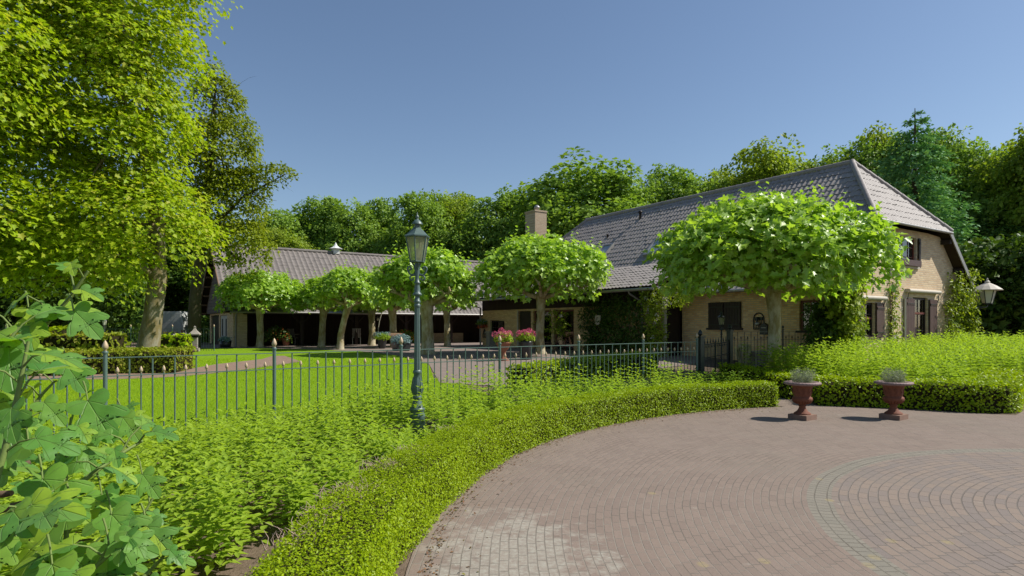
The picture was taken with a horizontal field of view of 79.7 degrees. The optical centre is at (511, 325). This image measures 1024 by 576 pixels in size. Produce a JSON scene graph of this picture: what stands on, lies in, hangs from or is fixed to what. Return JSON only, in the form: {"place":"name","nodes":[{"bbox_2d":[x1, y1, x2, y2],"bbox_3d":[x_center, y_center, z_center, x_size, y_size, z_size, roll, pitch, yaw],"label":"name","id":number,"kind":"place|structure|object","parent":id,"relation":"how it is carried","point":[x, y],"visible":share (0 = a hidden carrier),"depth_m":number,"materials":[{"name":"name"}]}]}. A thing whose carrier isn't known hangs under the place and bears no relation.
{"place":"outdoors","nodes":[
{"label":"outdoors","id":0,"kind":"place"},
{"bbox_2d":[28,356,299,379],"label":"garden path","id":1,"kind":"structure","parent":0,"point":[260,362],"depth_m":19.05,"materials":[{"name":"brick"}]},
{"bbox_2d":[2,347,513,452],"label":"lawn","id":2,"kind":"structure","parent":0,"point":[320,354],"depth_m":15.59,"materials":[{"name":"green plant"}]},
{"bbox_2d":[0,0,102,287],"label":"maple tree","id":3,"kind":"object","parent":2,"relation":"on","point":[25,50],"visible":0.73,"depth_m":17.50,"materials":[{"name":"green plant"}]},
{"bbox_2d":[48,325,79,335],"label":"clipped hedge","id":4,"kind":"object","parent":2,"relation":"on","point":[59,329],"visible":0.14,"depth_m":27.02,"materials":[{"name":"green plant"}]},
{"bbox_2d":[1,330,131,350],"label":"clipped hedge","id":5,"kind":"object","parent":2,"relation":"on","point":[84,341],"visible":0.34,"depth_m":24.88,"materials":[{"name":"green plant"}]},
{"bbox_2d":[27,345,196,375],"bbox_3d":[-14.274,1.076,18.275,8.834,0.945,1.865,0,0,-4],"label":"clipped hedge","id":6,"kind":"object","parent":2,"relation":"on","point":[136,364],"visible":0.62,"depth_m":18.16,"materials":[{"name":"green plant"}]},
{"bbox_2d":[0,0,242,347],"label":"maple tree","id":7,"kind":"object","parent":2,"relation":"on","point":[110,41],"visible":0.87,"depth_m":19.55,"materials":[{"name":"green plant"}]},
{"bbox_2d":[160,331,195,350],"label":"clipped hedge","id":8,"kind":"object","parent":2,"relation":"on","point":[174,340],"visible":0.7,"depth_m":25.27,"materials":[{"name":"green plant"}]},
{"bbox_2d":[201,342,712,385],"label":"courtyard","id":9,"kind":"structure","parent":0,"point":[470,349],"depth_m":23.96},
{"bbox_2d":[218,336,231,347],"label":"potted plant","id":10,"kind":"object","parent":9,"relation":"on","point":[226,342],"visible":1,"depth_m":31.86,"materials":[{"name":"green plant"}]},
{"bbox_2d":[211,268,309,347],"bbox_3d":[-13.359,-1.003,32.101,4.959,4.505,5.161,0,0,0],"label":"plane tree","id":11,"kind":"object","parent":9,"relation":"on","point":[277,290],"visible":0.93,"depth_m":31.09,"materials":[{"name":"green plant"}]},
{"bbox_2d":[264,325,292,342],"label":"flowering shrub","id":12,"kind":"object","parent":9,"relation":"on","point":[273,332],"visible":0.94,"depth_m":33.78,"materials":[{"name":"green plant"}]},
{"bbox_2d":[294,275,343,346],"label":"plane tree","id":13,"kind":"object","parent":9,"relation":"on","point":[305,300],"visible":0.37,"depth_m":31.65,"materials":[{"name":"green plant"}]},
{"bbox_2d":[310,260,389,349],"bbox_3d":[-7.682,-0.932,29.240,3.726,4.402,3.689,0,0,0],"label":"plane tree","id":14,"kind":"object","parent":9,"relation":"on","point":[345,287],"visible":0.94,"depth_m":28.63,"materials":[{"name":"green plant"}]},
{"bbox_2d":[351,303,401,345],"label":"plane tree","id":15,"kind":"object","parent":9,"relation":"on","point":[372,330],"visible":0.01,"depth_m":35.15,"materials":[{"name":"green plant"}]},
{"bbox_2d":[373,331,390,348],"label":"potted hydrangea","id":16,"kind":"object","parent":9,"relation":"on","point":[382,337],"visible":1,"depth_m":30.33,"materials":[{"name":"green plant"}]},
{"bbox_2d":[358,261,413,347],"bbox_3d":[-6.265,-1.158,32.104,3.771,4.829,3.643,0,0,0],"label":"plane tree","id":17,"kind":"object","parent":9,"relation":"on","point":[392,313],"visible":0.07,"depth_m":31.82,"materials":[{"name":"green plant"}]},
{"bbox_2d":[390,334,411,350],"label":"potted plant","id":18,"kind":"object","parent":9,"relation":"on","point":[395,343],"visible":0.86,"depth_m":27.44,"materials":[{"name":"green plant"}]},
{"bbox_2d":[397,329,413,342],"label":"red leaved shrub","id":19,"kind":"object","parent":9,"relation":"on","point":[411,334],"visible":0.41,"depth_m":32.82,"materials":[{"name":"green plant"}]},
{"bbox_2d":[366,240,476,354],"bbox_3d":[-3.575,-1.158,24.897,4.338,4.842,4.253,0,0,0],"label":"plane tree","id":20,"kind":"object","parent":9,"relation":"on","point":[448,278],"visible":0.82,"depth_m":24.04,"materials":[{"name":"green plant"}]},
{"bbox_2d":[427,268,476,346],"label":"plane tree","id":21,"kind":"object","parent":9,"relation":"on","point":[448,308],"visible":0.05,"depth_m":33.43,"materials":[{"name":"green plant"}]},
{"bbox_2d":[484,331,496,346],"bbox_3d":[-1.146,0.735,33.057,0.500,0.850,0.500,0,0,-34],"label":"stone pedestal","id":22,"kind":"object","parent":9,"relation":"on","point":[490,342],"visible":0.79,"depth_m":32.90,"materials":[{"name":"grey stone"}]},
{"bbox_2d":[491,327,513,360],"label":"potted hydrangea","id":23,"kind":"object","parent":9,"relation":"on","point":[505,337],"visible":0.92,"depth_m":21.65,"materials":[{"name":"plant"}]},
{"bbox_2d":[515,328,535,359],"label":"potted hydrangea","id":24,"kind":"object","parent":9,"relation":"on","point":[527,336],"visible":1,"depth_m":22.01,"materials":[{"name":"pink plant"}]},
{"bbox_2d":[470,222,613,353],"bbox_3d":[1.152,-1.423,25.188,5.886,5.371,5.875,0,0,0],"label":"plane tree","id":25,"kind":"object","parent":9,"relation":"on","point":[549,269],"visible":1,"depth_m":23.50,"materials":[{"name":"green plant"}]},
{"bbox_2d":[532,309,573,352],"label":"rose bush","id":26,"kind":"object","parent":9,"relation":"on","point":[556,330],"visible":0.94,"depth_m":25.96,"materials":[{"name":"green plant"}]},
{"bbox_2d":[0,336,1023,575],"bbox_3d":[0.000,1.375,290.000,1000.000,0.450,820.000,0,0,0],"label":"ground","id":27,"kind":"structure","parent":0,"point":[253,550],"depth_m":4.86,"materials":[{"name":"soil"}]},
{"bbox_2d":[0,212,185,323],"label":"woodland tree","id":28,"kind":"object","parent":27,"relation":"on","point":[102,306],"visible":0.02,"depth_m":43.26,"materials":[{"name":"green plant"}]},
{"bbox_2d":[0,259,196,575],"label":"fig bush","id":29,"kind":"object","parent":27,"relation":"on","point":[45,512],"visible":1,"depth_m":1.88,"materials":[{"name":"green plant"}]},
{"bbox_2d":[0,324,214,350],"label":"iron fence","id":30,"kind":"object","parent":27,"relation":"on","point":[172,334],"visible":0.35,"depth_m":27.99,"materials":[{"name":"black metal"}]},
{"bbox_2d":[39,210,222,310],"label":"woodland tree","id":31,"kind":"object","parent":27,"relation":"on","point":[173,283],"visible":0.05,"depth_m":47.62,"materials":[{"name":"green plant"}]},
{"bbox_2d":[161,311,187,334],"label":"horse trailer","id":32,"kind":"object","parent":27,"relation":"on","point":[178,320],"visible":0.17,"depth_m":44.00,"materials":[{"name":"metal"}]},
{"bbox_2d":[113,212,253,316],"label":"woodland tree","id":33,"kind":"object","parent":27,"relation":"on","point":[186,261],"visible":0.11,"depth_m":47.82,"materials":[{"name":"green plant"}]},
{"bbox_2d":[189,326,200,350],"bbox_3d":[-14.166,0.600,27.400,0.438,1.200,0.438,0,0,-17],"label":"stone lantern","id":34,"kind":"object","parent":27,"relation":"on","point":[194,332],"visible":0.77,"depth_m":27.31,"materials":[{"name":"grey stone"}]},
{"bbox_2d":[161,59,301,348],"bbox_3d":[-14.109,-5.944,30.736,6.799,14.614,4.620,0,0,-20],"label":"beech tree","id":35,"kind":"object","parent":27,"relation":"on","point":[217,182],"visible":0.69,"depth_m":30.20,"materials":[{"name":"green plant"}]},
{"bbox_2d":[239,205,320,249],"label":"woodland tree","id":36,"kind":"object","parent":27,"relation":"on","point":[287,223],"visible":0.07,"depth_m":60.45,"materials":[{"name":"green plant"}]},
{"bbox_2d":[250,226,318,249],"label":"woodland tree","id":37,"kind":"object","parent":27,"relation":"on","point":[282,239],"visible":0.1,"depth_m":49.05,"materials":[{"name":"green plant"}]},
{"bbox_2d":[286,195,358,249],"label":"woodland tree","id":38,"kind":"object","parent":27,"relation":"on","point":[315,214],"visible":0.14,"depth_m":63.44,"materials":[{"name":"green plant"}]},
{"bbox_2d":[34,374,619,452],"bbox_3d":[-3.026,1.345,10.003,13.089,0.463,2.025,0,0,-40],"label":"flower border","id":39,"kind":"object","parent":27,"relation":"on","point":[168,420],"visible":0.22,"depth_m":10.91,"materials":[{"name":"green plant"}]},
{"bbox_2d":[305,197,392,252],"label":"woodland tree","id":40,"kind":"object","parent":27,"relation":"on","point":[342,236],"visible":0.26,"depth_m":60.68,"materials":[{"name":"green plant"}]},
{"bbox_2d":[201,242,510,346],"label":"long barn","id":41,"kind":"structure","parent":27,"relation":"on","point":[239,327],"depth_m":38.11,"materials":[{"name":"grey tile"}]},
{"bbox_2d":[212,316,218,343],"bbox_3d":[-18.562,0.350,38.528,0.060,1.900,3.150,0,0,-34],"label":"dark door","id":42,"kind":"structure","parent":41,"relation":"in","point":[215,319],"depth_m":38.31,"materials":[{"name":"brown paint"}]},
{"bbox_2d":[221,316,223,340],"bbox_3d":[-17.072,0.350,36.259,0.060,1.860,1.240,0,0,-34],"label":"white door","id":43,"kind":"structure","parent":41,"relation":"in","point":[222,317],"depth_m":36.24,"materials":[{"name":"beige paint"}]},
{"bbox_2d":[0,356,720,575],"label":"shrub bed","id":44,"kind":"object","parent":27,"relation":"on","point":[216,454],"visible":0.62,"depth_m":5.61,"materials":[{"name":"green plant"}]},
{"bbox_2d":[24,333,697,448],"bbox_3d":[-1.748,0.935,9.668,15.665,1.530,0.065,0,0,-38],"label":"iron fence","id":45,"kind":"object","parent":27,"relation":"on","point":[105,357],"visible":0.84,"depth_m":9.06,"materials":[{"name":"black metal"}]},
{"bbox_2d":[354,197,404,252],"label":"woodland tree","id":46,"kind":"object","parent":27,"relation":"on","point":[381,212],"visible":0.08,"depth_m":63.70,"materials":[{"name":"green plant"}]},
{"bbox_2d":[370,188,458,255],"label":"woodland tree","id":47,"kind":"object","parent":27,"relation":"on","point":[428,212],"visible":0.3,"depth_m":57.36,"materials":[{"name":"green plant"}]},
{"bbox_2d":[404,213,429,441],"bbox_3d":[-1.290,0.025,8.350,0.334,3.151,0.351,0,0,-6],"label":"lamp post","id":48,"kind":"object","parent":27,"relation":"on","point":[417,232],"visible":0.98,"depth_m":8.31,"materials":[{"name":"metal"}]},
{"bbox_2d":[420,189,486,255],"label":"woodland tree","id":49,"kind":"object","parent":27,"relation":"on","point":[456,207],"visible":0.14,"depth_m":61.60,"materials":[{"name":"green plant"}]},
{"bbox_2d":[431,182,522,260],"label":"woodland tree","id":50,"kind":"object","parent":27,"relation":"on","point":[469,240],"visible":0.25,"depth_m":56.12,"materials":[{"name":"green plant"}]},
{"bbox_2d":[486,191,526,248],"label":"woodland tree","id":51,"kind":"object","parent":27,"relation":"on","point":[512,211],"visible":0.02,"depth_m":58.18,"materials":[{"name":"green plant"}]},
{"bbox_2d":[243,379,779,575],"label":"clipped hedge","id":52,"kind":"object","parent":27,"relation":"on","point":[376,522],"visible":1,"depth_m":5.21,"materials":[{"name":"green plant"}]},
{"bbox_2d":[0,232,1023,346],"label":"woodland","id":53,"kind":"object","parent":27,"relation":"on","point":[124,323],"visible":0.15,"depth_m":41.02,"materials":[{"name":"green plant"}]},
{"bbox_2d":[491,146,655,253],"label":"woodland tree","id":54,"kind":"object","parent":27,"relation":"on","point":[579,197],"visible":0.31,"depth_m":48.79,"materials":[{"name":"green plant"}]},
{"bbox_2d":[504,350,661,392],"bbox_3d":[1.987,1.176,16.198,5.710,0.921,1.256,0,0,-45],"label":"clipped hedge","id":55,"kind":"object","parent":27,"relation":"on","point":[597,361],"visible":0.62,"depth_m":15.87,"materials":[{"name":"green plant"}]},
{"bbox_2d":[622,175,663,205],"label":"woodland tree","id":56,"kind":"object","parent":27,"relation":"on","point":[646,194],"visible":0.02,"depth_m":55.62,"materials":[{"name":"green plant"}]},
{"bbox_2d":[639,163,728,204],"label":"woodland tree","id":57,"kind":"object","parent":27,"relation":"on","point":[682,185],"visible":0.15,"depth_m":57.19,"materials":[{"name":"green plant"}]},
{"bbox_2d":[695,330,704,381],"bbox_3d":[4.474,0.845,14.582,0.170,1.510,0.170,0,0,-34],"label":"gate post","id":58,"kind":"object","parent":27,"relation":"on","point":[700,352],"visible":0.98,"depth_m":14.53,"materials":[{"name":"metal"}]},
{"bbox_2d":[704,337,728,382],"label":"iron gate","id":59,"kind":"structure","parent":58,"relation":"attached to","point":[724,344],"depth_m":16.11,"materials":[{"name":"black metal"}]},
{"bbox_2d":[659,367,757,384],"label":"shade plants","id":60,"kind":"object","parent":27,"relation":"on","point":[713,375],"visible":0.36,"depth_m":13.49,"materials":[{"name":"green plant"}]},
{"bbox_2d":[405,383,1023,575],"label":"forecourt","id":61,"kind":"structure","parent":27,"relation":"on","point":[837,491],"depth_m":5.55,"materials":[{"name":"brick"}]},
{"bbox_2d":[417,407,789,575],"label":"leaf litter","id":62,"kind":"object","parent":61,"relation":"on","point":[419,571],"visible":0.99,"depth_m":5.80,"materials":[{"name":"brown plant"}]},
{"bbox_2d":[783,380,821,420],"bbox_3d":[4.950,1.271,10.460,0.594,0.641,0.594,0,0,-36],"label":"garden urn","id":63,"kind":"object","parent":61,"relation":"on","point":[802,394],"visible":0.91,"depth_m":10.34,"materials":[{"name":"ceramic"}]},
{"bbox_2d":[789,366,815,382],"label":"lavender plant","id":64,"kind":"object","parent":63,"relation":"in","point":[800,379],"visible":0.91,"depth_m":10.41,"materials":[{"name":"green plant"}]},
{"bbox_2d":[874,380,913,420],"bbox_3d":[6.530,1.271,10.500,0.594,0.641,0.594,0,0,-36],"label":"garden urn","id":65,"kind":"object","parent":61,"relation":"on","point":[893,397],"visible":0.96,"depth_m":10.39,"materials":[{"name":"ceramic"}]},
{"bbox_2d":[878,365,907,382],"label":"lavender plant","id":66,"kind":"object","parent":65,"relation":"in","point":[893,376],"visible":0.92,"depth_m":10.46,"materials":[{"name":"green plant"}]},
{"bbox_2d":[698,164,731,190],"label":"woodland tree","id":67,"kind":"object","parent":27,"relation":"on","point":[712,173],"depth_m":57.90,"materials":[{"name":"green plant"}]},
{"bbox_2d":[718,310,724,368],"bbox_3d":[6.350,0.560,18.600,0.221,2.080,0.231,0,0,-17],"label":"lamp post","id":68,"kind":"object","parent":27,"relation":"on","point":[721,315],"visible":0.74,"depth_m":18.57,"materials":[{"name":"black metal"}]},
{"bbox_2d":[472,159,978,365],"bbox_3d":[8.008,-2.605,29.397,11.665,8.410,20.430,0,0,-34],"label":"brick farmhouse","id":69,"kind":"object","parent":27,"relation":"on","point":[931,253],"visible":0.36,"depth_m":23.40,"materials":[{"name":"beige brick"}]},
{"bbox_2d":[476,314,487,327],"bbox_3d":[-1.693,-0.242,34.519,0.744,0.833,0.772,0,0,-34],"label":"hanging basket","id":70,"kind":"object","parent":69,"relation":"attached to","point":[482,325],"visible":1,"depth_m":34.35,"materials":[{"name":"green plant"}]},
{"bbox_2d":[492,321,497,333],"bbox_3d":[-0.883,0.100,33.925,0.060,0.760,0.910,0,0,-34],"label":"window","id":71,"kind":"structure","parent":69,"relation":"in","point":[494,323],"depth_m":33.97,"materials":[{"name":"black glass"}]},
{"bbox_2d":[520,311,530,340],"bbox_3d":[0.726,0.285,31.483,0.060,2.030,1.040,0,0,-34],"label":"dark door","id":72,"kind":"structure","parent":69,"relation":"in","point":[525,317],"depth_m":31.48,"materials":[{"name":"brown paint"}]},
{"bbox_2d":[535,311,550,348],"bbox_3d":[1.564,0.275,30.239,0.060,2.010,1.400,0,0,-34],"label":"glass door","id":73,"kind":"structure","parent":69,"relation":"in","point":[547,342],"depth_m":30.05,"materials":[{"name":"black glass"}]},
{"bbox_2d":[556,310,573,349],"bbox_3d":[2.505,0.275,28.822,0.060,2.010,1.400,0,0,-34],"label":"glass door","id":74,"kind":"structure","parent":69,"relation":"in","point":[569,340],"depth_m":28.68,"materials":[{"name":"black glass"}]},
{"bbox_2d":[577,290,657,352],"bbox_3d":[4.182,-0.009,25.662,0.905,3.187,4.901,0,0,-34],"label":"ivy","id":75,"kind":"object","parent":69,"relation":"attached to","point":[624,310],"visible":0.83,"depth_m":25.46,"materials":[{"name":"green plant"}]},
{"bbox_2d":[634,283,691,356],"bbox_3d":[5.701,-0.129,23.149,1.336,3.292,2.117,0,0,-34],"label":"climbing rose","id":76,"kind":"object","parent":69,"relation":"attached to","point":[656,335],"visible":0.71,"depth_m":23.30,"materials":[{"name":"green plant"}]},
{"bbox_2d":[667,308,677,355],"bbox_3d":[6.256,0.300,23.895,0.600,2.000,0.060,0,0,-34],"label":"porch door","id":77,"kind":"structure","parent":69,"relation":"in","point":[672,319],"depth_m":23.85,"materials":[{"name":"brown paint"}]},
{"bbox_2d":[753,312,763,329],"bbox_3d":[8.484,-0.160,21.209,0.200,0.599,0.439,0,0,-34],"label":"wall ornament","id":78,"kind":"object","parent":69,"relation":"attached to","point":[757,319],"depth_m":21.20,"materials":[{"name":"black paint"}]},
{"bbox_2d":[760,323,767,334],"bbox_3d":[8.631,0.100,20.970,0.140,0.400,0.280,0,0,-34],"label":"mailbox","id":79,"kind":"object","parent":69,"relation":"attached to","point":[763,326],"visible":0.9,"depth_m":20.93,"materials":[{"name":"black paint"}]},
{"bbox_2d":[796,300,817,332],"bbox_3d":[9.587,-0.290,19.763,0.220,1.040,0.830,0,0,-34],"label":"window","id":80,"kind":"structure","parent":69,"relation":"in","point":[803,303],"depth_m":19.97,"materials":[{"name":"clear glass"}]},
{"bbox_2d":[800,298,843,368],"bbox_3d":[9.614,0.399,19.052,1.097,2.547,1.363,0,0,-34],"label":"ivy","id":81,"kind":"object","parent":69,"relation":"attached to","point":[821,331],"visible":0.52,"depth_m":19.06,"materials":[{"name":"green plant"}]},
{"bbox_2d":[818,269,870,368],"bbox_3d":[10.315,-0.278,18.813,2.058,3.662,1.153,0,0,-34],"label":"climbing plant","id":82,"kind":"object","parent":69,"relation":"attached to","point":[847,314],"visible":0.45,"depth_m":18.51,"materials":[{"name":"green plant"}]},
{"bbox_2d":[863,303,878,338],"bbox_3d":[11.688,-0.160,20.179,1.020,1.180,0.220,0,0,-34],"label":"window","id":83,"kind":"structure","parent":69,"relation":"in","point":[868,306],"depth_m":20.37,"materials":[{"name":"black glass"}]},
{"bbox_2d":[886,276,905,354],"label":"climbing plant","id":84,"kind":"object","parent":69,"relation":"attached to","point":[892,328],"visible":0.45,"depth_m":20.84,"materials":[{"name":"green plant"}]},
{"bbox_2d":[894,237,919,268],"bbox_3d":[13.795,-2.575,21.578,1.880,1.090,0.220,0,0,-34],"label":"window","id":85,"kind":"structure","parent":69,"relation":"in","point":[909,253],"depth_m":21.86,"materials":[{"name":"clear glass"}]},
{"bbox_2d":[913,298,924,343],"bbox_3d":[14.730,0.175,22.286,1.140,2.350,0.075,0,0,-34],"label":"window","id":86,"kind":"structure","parent":69,"relation":"in","point":[919,302],"depth_m":22.38,"materials":[{"name":"black glass"}]},
{"bbox_2d":[941,267,984,347],"bbox_3d":[17.136,-0.340,23.473,2.706,3.915,1.156,0,0,-34],"label":"climbing plant","id":87,"kind":"object","parent":69,"relation":"attached to","point":[968,303],"visible":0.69,"depth_m":23.39,"materials":[{"name":"green plant"}]},
{"bbox_2d":[968,278,1003,314],"bbox_3d":[18.443,-1.073,23.968,1.426,1.603,1.105,0,0,-34],"label":"bracket lantern","id":88,"kind":"object","parent":69,"relation":"attached to","point":[988,291],"visible":0.84,"depth_m":23.89,"materials":[{"name":"black paint"}]},
{"bbox_2d":[725,325,733,365],"bbox_3d":[6.300,0.715,17.750,0.170,1.510,0.170,0,0,-34],"label":"gate post","id":89,"kind":"object","parent":27,"relation":"on","point":[729,334],"visible":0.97,"depth_m":17.71,"materials":[{"name":"metal"}]},
{"bbox_2d":[735,343,751,366],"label":"ornamental grass","id":90,"kind":"object","parent":27,"relation":"on","point":[740,356],"depth_m":19.51,"materials":[{"name":"green plant"}]},
{"bbox_2d":[702,136,800,190],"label":"woodland tree","id":91,"kind":"object","parent":27,"relation":"on","point":[770,161],"visible":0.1,"depth_m":51.73,"materials":[{"name":"green plant"}]},
{"bbox_2d":[748,350,766,366],"bbox_3d":[8.006,1.080,20.000,1.000,0.515,0.360,0,0,-39],"label":"stone bench","id":92,"kind":"object","parent":27,"relation":"on","point":[752,359],"visible":0.31,"depth_m":19.76,"materials":[{"name":"grey stone"}]},
{"bbox_2d":[718,362,809,398],"bbox_3d":[5.942,1.278,14.646,0.732,0.693,3.165,0,0,-10],"label":"clipped hedge","id":93,"kind":"object","parent":27,"relation":"on","point":[780,377],"visible":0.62,"depth_m":14.33,"materials":[{"name":"green plant"}]},
{"bbox_2d":[731,325,811,370],"bbox_3d":[8.325,0.745,18.850,4.542,1.550,0.065,0,0,-28],"label":"iron fence","id":94,"kind":"object","parent":27,"relation":"on","point":[782,331],"visible":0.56,"depth_m":18.32,"materials":[{"name":"black metal"}]},
{"bbox_2d":[641,181,912,370],"bbox_3d":[6.673,-1.098,16.619,6.255,5.396,6.138,0,0,0],"label":"plane tree","id":95,"kind":"object","parent":27,"relation":"on","point":[772,248],"visible":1,"depth_m":14.70,"materials":[{"name":"green plant"}]},
{"bbox_2d":[749,132,871,173],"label":"woodland tree","id":96,"kind":"object","parent":27,"relation":"on","point":[801,166],"visible":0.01,"depth_m":55.03,"materials":[{"name":"green plant"}]},
{"bbox_2d":[804,135,923,207],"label":"woodland tree","id":97,"kind":"object","parent":27,"relation":"on","point":[869,156],"visible":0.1,"depth_m":51.63,"materials":[{"name":"green plant"}]},
{"bbox_2d":[850,120,910,187],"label":"woodland tree","id":98,"kind":"object","parent":27,"relation":"on","point":[882,136],"visible":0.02,"depth_m":52.11,"materials":[{"name":"green plant"}]},
{"bbox_2d":[741,328,1023,383],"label":"shrub bank","id":99,"kind":"object","parent":27,"relation":"on","point":[927,356],"visible":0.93,"depth_m":15.12,"materials":[{"name":"green plant"}]},
{"bbox_2d":[811,367,1023,413],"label":"clipped hedge","id":100,"kind":"object","parent":27,"relation":"on","point":[996,390],"visible":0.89,"depth_m":11.73,"materials":[{"name":"green plant"}]},
{"bbox_2d":[872,110,1003,333],"bbox_3d":[26.204,-6.213,40.001,13.347,15.950,13.123,0,0,0],"label":"conifer","id":101,"kind":"object","parent":27,"relation":"on","point":[919,149],"visible":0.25,"depth_m":39.15,"materials":[{"name":"green plant"}]},
{"bbox_2d":[911,123,994,201],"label":"woodland tree","id":102,"kind":"object","parent":27,"relation":"on","point":[950,139],"visible":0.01,"depth_m":52.68,"materials":[{"name":"green plant"}]},
{"bbox_2d":[927,136,1019,231],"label":"woodland tree","id":103,"kind":"object","parent":27,"relation":"on","point":[967,160],"visible":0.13,"depth_m":46.38,"materials":[{"name":"green plant"}]},
{"bbox_2d":[938,208,1023,247],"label":"woodland tree","id":104,"kind":"object","parent":27,"relation":"on","point":[984,225],"visible":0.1,"depth_m":40.93,"materials":[{"name":"green plant"}]},
{"bbox_2d":[961,233,1023,333],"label":"woodland tree","id":105,"kind":"object","parent":27,"relation":"on","point":[979,265],"visible":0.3,"depth_m":29.92,"materials":[{"name":"green plant"}]},
{"bbox_2d":[964,123,1023,244],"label":"woodland tree","id":106,"kind":"object","parent":27,"relation":"on","point":[1007,171],"visible":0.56,"depth_m":41.67,"materials":[{"name":"green plant"}]},
{"bbox_2d":[987,231,1023,329],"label":"woodland tree","id":107,"kind":"object","parent":27,"relation":"on","point":[1018,300],"visible":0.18,"depth_m":30.03,"materials":[{"name":"green plant"}]},
{"bbox_2d":[0,0,1023,244],"label":"sky","id":108,"kind":"structure","parent":0,"point":[365,100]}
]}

